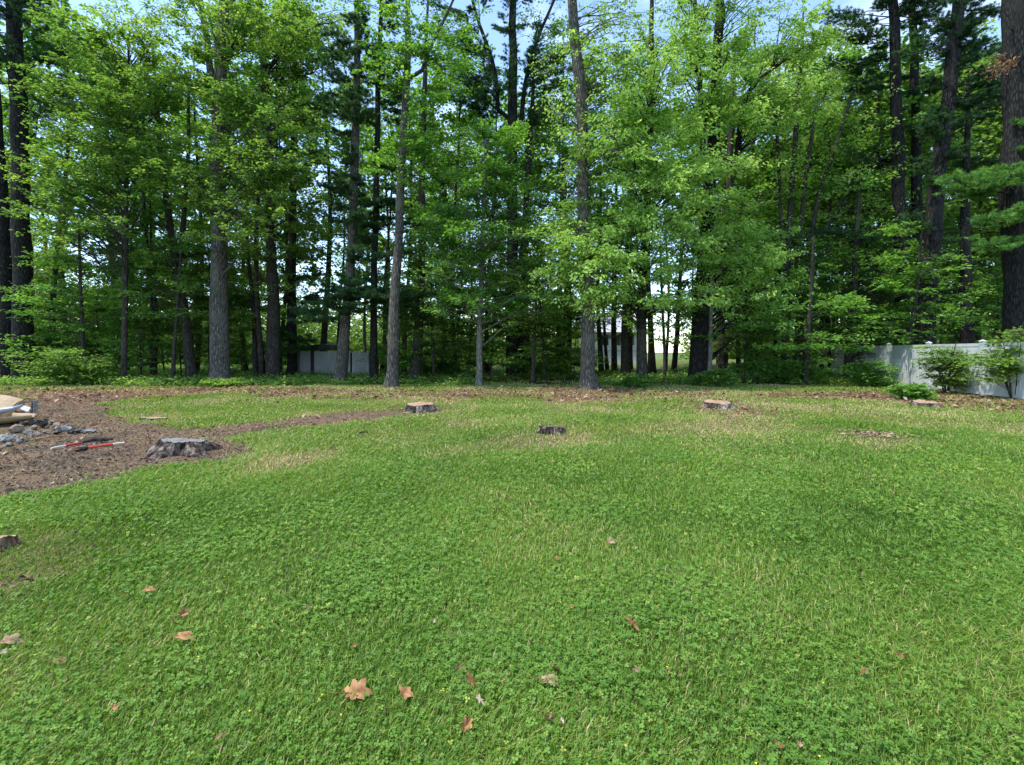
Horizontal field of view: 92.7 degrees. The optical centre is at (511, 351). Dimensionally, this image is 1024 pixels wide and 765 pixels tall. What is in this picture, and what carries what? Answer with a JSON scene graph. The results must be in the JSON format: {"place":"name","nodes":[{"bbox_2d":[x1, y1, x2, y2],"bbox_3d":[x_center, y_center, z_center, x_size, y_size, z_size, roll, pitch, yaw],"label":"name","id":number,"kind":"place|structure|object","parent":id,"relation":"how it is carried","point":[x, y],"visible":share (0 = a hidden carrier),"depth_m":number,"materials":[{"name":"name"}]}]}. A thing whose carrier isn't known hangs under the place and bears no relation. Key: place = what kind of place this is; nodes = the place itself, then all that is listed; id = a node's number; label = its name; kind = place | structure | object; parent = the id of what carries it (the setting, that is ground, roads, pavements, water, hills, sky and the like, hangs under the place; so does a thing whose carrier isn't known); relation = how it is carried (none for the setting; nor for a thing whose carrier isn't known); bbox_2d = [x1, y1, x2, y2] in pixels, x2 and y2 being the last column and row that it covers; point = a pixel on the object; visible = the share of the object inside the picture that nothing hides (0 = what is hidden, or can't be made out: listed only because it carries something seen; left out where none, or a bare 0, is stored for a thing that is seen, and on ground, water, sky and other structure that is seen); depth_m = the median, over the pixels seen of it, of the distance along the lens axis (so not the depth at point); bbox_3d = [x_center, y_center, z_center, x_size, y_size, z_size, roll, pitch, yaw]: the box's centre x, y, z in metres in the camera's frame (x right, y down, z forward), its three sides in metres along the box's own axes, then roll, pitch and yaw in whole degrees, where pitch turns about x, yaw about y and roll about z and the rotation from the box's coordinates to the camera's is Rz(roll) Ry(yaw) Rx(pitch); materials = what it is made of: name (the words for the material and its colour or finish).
{"place":"outdoors","nodes":[
{"label":"outdoors","id":0,"kind":"place"},
{"bbox_2d":[0,0,1001,352],"label":"sky","id":1,"kind":"structure","parent":0,"point":[494,36],"materials":[{"name":"blue"}]},
{"bbox_2d":[0,378,1023,764],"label":"grass","id":2,"kind":"structure","parent":0,"point":[682,492],"depth_m":3.21,"materials":[{"name":"green plant"}]},
{"bbox_2d":[0,353,1023,764],"bbox_3d":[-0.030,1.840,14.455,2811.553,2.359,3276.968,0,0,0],"label":"ground","id":3,"kind":"structure","parent":0,"point":[136,443],"depth_m":4.46,"materials":[{"name":"green plant"}]},
{"bbox_2d":[0,0,108,381],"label":"pine tree","id":4,"kind":"object","parent":3,"relation":"on","point":[14,19],"visible":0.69,"depth_m":23.75,"materials":[{"name":"green plant"}]},
{"bbox_2d":[0,322,112,379],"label":"bush","id":5,"kind":"object","parent":3,"relation":"on","point":[60,345],"visible":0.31,"depth_m":24.30,"materials":[{"name":"green plant"}]},
{"bbox_2d":[0,345,119,385],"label":"bush","id":6,"kind":"object","parent":3,"relation":"on","point":[74,366],"visible":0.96,"depth_m":21.23,"materials":[{"name":"green plant"}]},
{"bbox_2d":[0,6,144,327],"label":"woodland tree","id":7,"kind":"object","parent":3,"relation":"on","point":[35,188],"visible":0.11,"depth_m":30.79,"materials":[{"name":"green plant"}]},
{"bbox_2d":[0,218,156,377],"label":"slender tree","id":8,"kind":"object","parent":3,"relation":"on","point":[61,260],"visible":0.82,"depth_m":23.33,"materials":[{"name":"green plant"}]},
{"bbox_2d":[0,0,168,347],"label":"woodland tree","id":9,"kind":"object","parent":3,"relation":"on","point":[27,45],"visible":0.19,"depth_m":25.95,"materials":[{"name":"green plant"}]},
{"bbox_2d":[58,293,135,370],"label":"sapling","id":10,"kind":"object","parent":3,"relation":"on","point":[89,314],"visible":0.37,"depth_m":26.88,"materials":[{"name":"green plant"}]},
{"bbox_2d":[34,25,178,372],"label":"woodland tree","id":11,"kind":"object","parent":3,"relation":"on","point":[151,192],"visible":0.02,"depth_m":33.45,"materials":[{"name":"green plant"}]},
{"bbox_2d":[0,0,232,379],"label":"maple tree","id":12,"kind":"object","parent":3,"relation":"on","point":[100,101],"visible":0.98,"depth_m":21.51,"materials":[{"name":"green plant"}]},
{"bbox_2d":[61,25,206,373],"bbox_3d":[-20.047,-7.203,25.725,6.949,17.780,6.918,0,0,-15],"label":"woodland tree","id":13,"kind":"object","parent":3,"relation":"on","point":[93,192],"visible":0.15,"depth_m":25.57,"materials":[{"name":"green plant"}]},
{"bbox_2d":[79,266,196,376],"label":"sapling","id":14,"kind":"object","parent":3,"relation":"on","point":[141,364],"visible":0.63,"depth_m":24.27,"materials":[{"name":"green plant"}]},
{"bbox_2d":[92,199,203,377],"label":"slender tree","id":15,"kind":"object","parent":3,"relation":"on","point":[156,339],"visible":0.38,"depth_m":25.40,"materials":[{"name":"green plant"}]},
{"bbox_2d":[69,48,252,378],"bbox_3d":[-17.285,-6.832,23.982,9.061,16.840,5.469,0,0,26],"label":"maple tree","id":16,"kind":"object","parent":3,"relation":"on","point":[171,242],"visible":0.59,"depth_m":24.26,"materials":[{"name":"green plant"}]},
{"bbox_2d":[107,244,249,380],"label":"slender tree","id":17,"kind":"object","parent":3,"relation":"on","point":[179,285],"visible":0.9,"depth_m":22.82,"materials":[{"name":"green plant"}]},
{"bbox_2d":[128,245,232,376],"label":"sapling","id":18,"kind":"object","parent":3,"relation":"on","point":[168,326],"visible":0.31,"depth_m":25.60,"materials":[{"name":"green plant"}]},
{"bbox_2d":[100,48,261,371],"bbox_3d":[-19.625,-9.241,30.935,8.450,21.715,8.487,0,0,-21],"label":"woodland tree","id":19,"kind":"object","parent":3,"relation":"on","point":[193,66],"visible":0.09,"depth_m":30.82,"materials":[{"name":"green plant"}]},
{"bbox_2d":[142,438,224,459],"bbox_3d":[-4.980,1.404,7.281,1.134,0.227,1.181,0,0,0],"label":"tree stump","id":20,"kind":"object","parent":3,"relation":"on","point":[165,447],"visible":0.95,"depth_m":7.07,"materials":[{"name":"grey wood"}]},
{"bbox_2d":[128,74,279,321],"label":"woodland tree","id":21,"kind":"object","parent":3,"relation":"on","point":[189,226],"visible":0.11,"depth_m":32.52,"materials":[{"name":"green plant"}]},
{"bbox_2d":[158,240,254,368],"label":"sapling","id":22,"kind":"object","parent":3,"relation":"on","point":[206,328],"visible":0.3,"depth_m":25.80,"materials":[{"name":"green plant"}]},
{"bbox_2d":[159,223,265,354],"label":"sapling","id":23,"kind":"object","parent":3,"relation":"on","point":[196,307],"visible":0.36,"depth_m":25.57,"materials":[{"name":"green plant"}]},
{"bbox_2d":[118,0,349,379],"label":"oak tree","id":24,"kind":"object","parent":3,"relation":"on","point":[221,54],"visible":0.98,"depth_m":21.48,"materials":[{"name":"green plant"}]},
{"bbox_2d":[195,282,284,373],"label":"sapling","id":25,"kind":"object","parent":3,"relation":"on","point":[238,295],"visible":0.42,"depth_m":27.17,"materials":[{"name":"green plant"}]},
{"bbox_2d":[208,161,283,378],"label":"slender tree","id":26,"kind":"object","parent":3,"relation":"on","point":[254,351],"visible":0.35,"depth_m":26.40,"materials":[{"name":"green plant"}]},
{"bbox_2d":[179,0,346,378],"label":"woodland tree","id":27,"kind":"object","parent":3,"relation":"on","point":[261,361],"visible":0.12,"depth_m":25.77,"materials":[{"name":"green plant"}]},
{"bbox_2d":[202,71,345,370],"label":"woodland tree","id":28,"kind":"object","parent":3,"relation":"on","point":[313,268],"visible":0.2,"depth_m":29.96,"materials":[{"name":"green plant"}]},
{"bbox_2d":[200,0,378,377],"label":"maple tree","id":29,"kind":"object","parent":3,"relation":"on","point":[282,69],"visible":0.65,"depth_m":25.20,"materials":[{"name":"green plant"}]},
{"bbox_2d":[262,19,328,376],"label":"pine tree","id":30,"kind":"object","parent":3,"relation":"on","point":[291,350],"visible":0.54,"depth_m":27.77,"materials":[{"name":"green plant"}]},
{"bbox_2d":[252,16,381,343],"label":"woodland tree","id":31,"kind":"object","parent":3,"relation":"on","point":[324,327],"visible":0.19,"depth_m":33.52,"materials":[{"name":"green plant"}]},
{"bbox_2d":[297,343,378,375],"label":"shed","id":32,"kind":"structure","parent":3,"relation":"on","point":[319,357],"depth_m":28.55,"materials":[{"name":"grey metal"}]},
{"bbox_2d":[283,0,430,383],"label":"pine tree","id":33,"kind":"object","parent":3,"relation":"on","point":[349,294],"visible":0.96,"depth_m":22.18,"materials":[{"name":"green plant"}]},
{"bbox_2d":[309,64,440,371],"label":"woodland tree","id":34,"kind":"object","parent":3,"relation":"on","point":[359,273],"visible":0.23,"depth_m":32.27,"materials":[{"name":"green plant"}]},
{"bbox_2d":[334,0,440,382],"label":"pine tree","id":35,"kind":"object","parent":3,"relation":"on","point":[373,371],"visible":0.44,"depth_m":23.68,"materials":[{"name":"green plant"}]},
{"bbox_2d":[344,119,446,374],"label":"woodland tree","id":36,"kind":"object","parent":3,"relation":"on","point":[368,146],"visible":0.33,"depth_m":28.96,"materials":[{"name":"green plant"}]},
{"bbox_2d":[359,80,470,375],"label":"woodland tree","id":37,"kind":"object","parent":3,"relation":"on","point":[388,181],"visible":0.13,"depth_m":28.87,"materials":[{"name":"green plant"}]},
{"bbox_2d":[341,0,495,387],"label":"oak tree","id":38,"kind":"object","parent":3,"relation":"on","point":[416,142],"visible":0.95,"depth_m":20.19,"materials":[{"name":"green plant"}]},
{"bbox_2d":[380,272,474,375],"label":"sapling","id":39,"kind":"object","parent":3,"relation":"on","point":[425,353],"visible":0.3,"depth_m":26.50,"materials":[{"name":"green plant"}]},
{"bbox_2d":[378,213,487,380],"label":"sapling","id":40,"kind":"object","parent":3,"relation":"on","point":[431,320],"visible":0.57,"depth_m":24.62,"materials":[{"name":"green plant"}]},
{"bbox_2d":[377,0,492,380],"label":"slender tree","id":41,"kind":"object","parent":3,"relation":"on","point":[416,370],"visible":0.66,"depth_m":25.02,"materials":[{"name":"green plant"}]},
{"bbox_2d":[0,363,898,386],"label":"undergrowth","id":42,"kind":"object","parent":3,"relation":"on","point":[134,377],"visible":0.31,"depth_m":23.19,"materials":[{"name":"green plant"}]},
{"bbox_2d":[405,51,522,360],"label":"woodland tree","id":43,"kind":"object","parent":3,"relation":"on","point":[419,79],"visible":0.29,"depth_m":28.70,"materials":[{"name":"green plant"}]},
{"bbox_2d":[442,234,518,372],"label":"sapling","id":44,"kind":"object","parent":3,"relation":"on","point":[489,322],"visible":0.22,"depth_m":28.65,"materials":[{"name":"green plant"}]},
{"bbox_2d":[395,116,577,385],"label":"maple tree","id":45,"kind":"object","parent":3,"relation":"on","point":[487,169],"visible":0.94,"depth_m":20.68,"materials":[{"name":"green plant"}]},
{"bbox_2d":[415,0,572,378],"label":"pine tree","id":46,"kind":"object","parent":3,"relation":"on","point":[511,83],"visible":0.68,"depth_m":27.22,"materials":[{"name":"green plant"}]},
{"bbox_2d":[454,269,536,379],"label":"sapling","id":47,"kind":"object","parent":3,"relation":"on","point":[507,364],"visible":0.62,"depth_m":25.44,"materials":[{"name":"green plant"}]},
{"bbox_2d":[444,69,566,374],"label":"woodland tree","id":48,"kind":"object","parent":3,"relation":"on","point":[503,98],"visible":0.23,"depth_m":30.25,"materials":[{"name":"green plant"}]},
{"bbox_2d":[0,388,1014,604],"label":"dirt debris","id":49,"kind":"object","parent":3,"relation":"on","point":[68,473],"visible":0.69,"depth_m":7.49,"materials":[{"name":"brown soil"}]},
{"bbox_2d":[0,410,1023,764],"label":"clover","id":50,"kind":"object","parent":3,"relation":"on","point":[752,732],"visible":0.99,"depth_m":2.70,"materials":[{"name":"green plant"}]},
{"bbox_2d":[0,373,1023,454],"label":"leaf litter","id":51,"kind":"object","parent":3,"relation":"on","point":[94,425],"visible":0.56,"depth_m":16.54,"materials":[{"name":"brown plant"}]},
{"bbox_2d":[35,241,992,364],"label":"thicket","id":52,"kind":"object","parent":3,"relation":"on","point":[356,343],"visible":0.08,"depth_m":59.73,"materials":[{"name":"green plant"}]},
{"bbox_2d":[482,97,592,356],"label":"woodland tree","id":53,"kind":"object","parent":3,"relation":"on","point":[533,153],"visible":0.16,"depth_m":30.69,"materials":[{"name":"green plant"}]},
{"bbox_2d":[499,222,577,382],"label":"slender tree","id":54,"kind":"object","parent":3,"relation":"on","point":[545,281],"visible":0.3,"depth_m":23.53,"materials":[{"name":"green plant"}]},
{"bbox_2d":[498,215,580,380],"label":"sapling","id":55,"kind":"object","parent":3,"relation":"on","point":[541,329],"visible":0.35,"depth_m":25.09,"materials":[{"name":"green plant"}]},
{"bbox_2d":[517,358,574,379],"bbox_3d":[1.801,0.999,27.140,3.474,1.333,3.284,0,0,0],"label":"bush","id":56,"kind":"object","parent":3,"relation":"on","point":[557,367],"visible":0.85,"depth_m":26.42,"materials":[{"name":"green plant"}]},
{"bbox_2d":[498,0,595,376],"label":"slender tree","id":57,"kind":"object","parent":3,"relation":"on","point":[552,28],"visible":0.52,"depth_m":28.09,"materials":[{"name":"green plant"}]},
{"bbox_2d":[503,102,617,373],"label":"woodland tree","id":58,"kind":"object","parent":3,"relation":"on","point":[542,141],"visible":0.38,"depth_m":27.91,"materials":[{"name":"green plant"}]},
{"bbox_2d":[517,9,635,374],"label":"woodland tree","id":59,"kind":"object","parent":3,"relation":"on","point":[598,101],"visible":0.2,"depth_m":29.96,"materials":[{"name":"green plant"}]},
{"bbox_2d":[517,0,687,388],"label":"oak tree","id":60,"kind":"object","parent":3,"relation":"on","point":[588,379],"visible":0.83,"depth_m":19.59,"materials":[{"name":"green plant"}]},
{"bbox_2d":[595,142,678,375],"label":"slender tree","id":61,"kind":"object","parent":3,"relation":"on","point":[625,367],"visible":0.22,"depth_m":28.27,"materials":[{"name":"green plant"}]},
{"bbox_2d":[592,73,695,374],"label":"woodland tree","id":62,"kind":"object","parent":3,"relation":"on","point":[649,365],"visible":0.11,"depth_m":27.90,"materials":[{"name":"green plant"}]},
{"bbox_2d":[514,0,787,384],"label":"oak tree","id":63,"kind":"object","parent":3,"relation":"on","point":[646,180],"visible":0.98,"depth_m":19.37,"materials":[{"name":"green plant"}]},
{"bbox_2d":[618,241,715,381],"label":"slender tree","id":64,"kind":"object","parent":3,"relation":"on","point":[663,325],"visible":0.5,"depth_m":23.74,"materials":[{"name":"green plant"}]},
{"bbox_2d":[686,367,747,386],"bbox_3d":[8.685,1.163,20.846,2.292,0.987,2.230,0,0,0],"label":"plant","id":65,"kind":"object","parent":3,"relation":"on","point":[716,377],"visible":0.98,"depth_m":20.65,"materials":[{"name":"green plant"}]},
{"bbox_2d":[682,225,758,371],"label":"slender tree","id":66,"kind":"object","parent":3,"relation":"on","point":[711,335],"visible":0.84,"depth_m":22.55,"materials":[{"name":"green plant"}]},
{"bbox_2d":[656,87,795,323],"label":"woodland tree","id":67,"kind":"object","parent":3,"relation":"on","point":[683,283],"visible":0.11,"depth_m":29.48,"materials":[{"name":"green plant"}]},
{"bbox_2d":[628,0,847,378],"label":"oak tree","id":68,"kind":"object","parent":3,"relation":"on","point":[755,267],"visible":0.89,"depth_m":22.41,"materials":[{"name":"green plant"}]},
{"bbox_2d":[672,19,818,373],"bbox_3d":[16.363,-10.642,33.671,10.732,24.643,10.024,0,0,23],"label":"woodland tree","id":69,"kind":"object","parent":3,"relation":"on","point":[754,43],"visible":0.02,"depth_m":32.38,"materials":[{"name":"green plant"}]},
{"bbox_2d":[713,224,796,380],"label":"sapling","id":70,"kind":"object","parent":3,"relation":"on","point":[746,340],"visible":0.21,"depth_m":24.52,"materials":[{"name":"green plant"}]},
{"bbox_2d":[715,33,818,369],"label":"maple tree","id":71,"kind":"object","parent":3,"relation":"on","point":[761,212],"visible":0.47,"depth_m":26.30,"materials":[{"name":"green plant"}]},
{"bbox_2d":[712,349,841,383],"bbox_3d":[12.810,0.773,23.403,5.064,1.946,5.082,0,0,-43],"label":"bush","id":72,"kind":"object","parent":3,"relation":"on","point":[789,369],"visible":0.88,"depth_m":22.44,"materials":[{"name":"green plant"}]},
{"bbox_2d":[736,107,851,357],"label":"woodland tree","id":73,"kind":"object","parent":3,"relation":"on","point":[767,170],"visible":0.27,"depth_m":28.47,"materials":[{"name":"green plant"}]},
{"bbox_2d":[732,51,866,356],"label":"woodland tree","id":74,"kind":"object","parent":3,"relation":"on","point":[842,197],"visible":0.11,"depth_m":29.02,"materials":[{"name":"green plant"}]},
{"bbox_2d":[724,39,880,360],"bbox_3d":[17.866,-8.227,30.516,8.924,19.798,9.353,0,0,-24],"label":"woodland tree","id":75,"kind":"object","parent":3,"relation":"on","point":[806,66],"visible":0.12,"depth_m":29.09,"materials":[{"name":"green plant"}]},
{"bbox_2d":[736,236,883,384],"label":"maple tree","id":76,"kind":"object","parent":3,"relation":"on","point":[779,322],"visible":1,"depth_m":20.90,"materials":[{"name":"green plant"}]},
{"bbox_2d":[776,243,859,377],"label":"sapling","id":77,"kind":"object","parent":3,"relation":"on","point":[830,316],"visible":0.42,"depth_m":24.62,"materials":[{"name":"green plant"}]},
{"bbox_2d":[739,11,907,361],"bbox_3d":[16.242,-8.230,25.558,9.978,19.543,5.137,0,0,0],"label":"slender tree","id":78,"kind":"object","parent":3,"relation":"on","point":[805,174],"visible":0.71,"depth_m":25.23,"materials":[{"name":"green plant"}]},
{"bbox_2d":[772,105,899,376],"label":"woodland tree","id":79,"kind":"object","parent":3,"relation":"on","point":[831,128],"visible":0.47,"depth_m":25.96,"materials":[{"name":"green plant"}]},
{"bbox_2d":[802,107,924,342],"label":"woodland tree","id":80,"kind":"object","parent":3,"relation":"on","point":[885,140],"visible":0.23,"depth_m":26.63,"materials":[{"name":"green plant"}]},
{"bbox_2d":[828,358,904,387],"bbox_3d":[15.005,0.993,20.693,2.489,1.490,2.673,0,0,-36],"label":"bush","id":81,"kind":"object","parent":3,"relation":"on","point":[866,375],"visible":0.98,"depth_m":20.31,"materials":[{"name":"green plant"}]},
{"bbox_2d":[783,175,963,381],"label":"maple tree","id":82,"kind":"object","parent":3,"relation":"on","point":[856,322],"visible":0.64,"depth_m":24.02,"materials":[{"name":"green plant"}]},
{"bbox_2d":[800,0,951,341],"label":"pine tree","id":83,"kind":"object","parent":3,"relation":"on","point":[896,11],"visible":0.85,"depth_m":24.84,"materials":[{"name":"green plant"}]},
{"bbox_2d":[818,38,959,341],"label":"woodland tree","id":84,"kind":"object","parent":3,"relation":"on","point":[909,150],"visible":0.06,"depth_m":29.54,"materials":[{"name":"green plant"}]},
{"bbox_2d":[811,38,980,335],"bbox_3d":[22.312,-8.094,29.255,8.458,19.422,7.901,0,0,37],"label":"woodland tree","id":85,"kind":"object","parent":3,"relation":"on","point":[926,153],"visible":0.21,"depth_m":27.70,"materials":[{"name":"green plant"}]},
{"bbox_2d":[812,18,984,345],"bbox_3d":[21.046,-8.529,28.395,7.980,20.418,7.945,0,0,-23],"label":"woodland tree","id":86,"kind":"object","parent":3,"relation":"on","point":[909,99],"visible":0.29,"depth_m":27.59,"materials":[{"name":"green plant"}]},
{"bbox_2d":[881,381,938,400],"bbox_3d":[12.630,1.280,15.492,1.570,0.724,1.494,0,0,0],"label":"plant","id":87,"kind":"object","parent":3,"relation":"on","point":[914,390],"visible":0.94,"depth_m":15.24,"materials":[{"name":"green plant"}]},
{"bbox_2d":[848,221,998,344],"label":"maple tree","id":88,"kind":"object","parent":3,"relation":"on","point":[913,315],"visible":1,"depth_m":21.00,"materials":[{"name":"green plant"}]},
{"bbox_2d":[845,57,1002,347],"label":"woodland tree","id":89,"kind":"object","parent":3,"relation":"on","point":[955,212],"visible":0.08,"depth_m":29.32,"materials":[{"name":"green plant"}]},
{"bbox_2d":[831,340,1023,398],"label":"vinyl fence","id":90,"kind":"object","parent":3,"relation":"on","point":[903,355],"visible":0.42,"depth_m":19.15,"materials":[{"name":"white plastic"}]},
{"bbox_2d":[868,0,1001,347],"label":"pine tree","id":91,"kind":"object","parent":3,"relation":"on","point":[959,26],"visible":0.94,"depth_m":22.52,"materials":[{"name":"green plant"}]},
{"bbox_2d":[901,0,976,332],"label":"pine tree","id":92,"kind":"object","parent":3,"relation":"on","point":[913,76],"visible":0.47,"depth_m":26.34,"materials":[{"name":"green plant"}]},
{"bbox_2d":[909,340,977,394],"bbox_3d":[15.452,0.545,17.364,2.396,1.976,2.238,0,0,0],"label":"shrub","id":93,"kind":"object","parent":3,"relation":"on","point":[940,363],"visible":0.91,"depth_m":17.30,"materials":[{"name":"green plant"}]},
{"bbox_2d":[907,18,1002,343],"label":"woodland tree","id":94,"kind":"object","parent":3,"relation":"on","point":[980,35],"visible":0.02,"depth_m":31.44,"materials":[{"name":"green plant"}]},
{"bbox_2d":[910,48,1002,338],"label":"woodland tree","id":95,"kind":"object","parent":3,"relation":"on","point":[984,146],"visible":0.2,"depth_m":30.00,"materials":[{"name":"green plant"}]},
{"bbox_2d":[916,81,999,343],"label":"pine tree","id":96,"kind":"object","parent":3,"relation":"on","point":[966,335],"visible":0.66,"depth_m":25.36,"materials":[{"name":"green plant"}]},
{"bbox_2d":[936,250,1002,343],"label":"sapling","id":97,"kind":"object","parent":3,"relation":"on","point":[975,277],"visible":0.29,"depth_m":26.98,"materials":[{"name":"green plant"}]},
{"bbox_2d":[948,79,1002,314],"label":"woodland tree","id":98,"kind":"object","parent":3,"relation":"on","point":[998,118],"visible":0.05,"depth_m":29.91,"materials":[{"name":"green plant"}]},
{"bbox_2d":[932,0,1023,341],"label":"pine tree","id":99,"kind":"object","parent":3,"relation":"on","point":[1004,180],"visible":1,"depth_m":17.88,"materials":[{"name":"green plant"}]},
{"bbox_2d":[953,270,1003,346],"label":"sapling","id":100,"kind":"object","parent":3,"relation":"on","point":[998,283],"visible":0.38,"depth_m":24.97,"materials":[{"name":"green plant"}]},
{"bbox_2d":[951,322,1023,398],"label":"shrub","id":101,"kind":"object","parent":3,"relation":"on","point":[997,370],"visible":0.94,"depth_m":15.30,"materials":[{"name":"green plant"}]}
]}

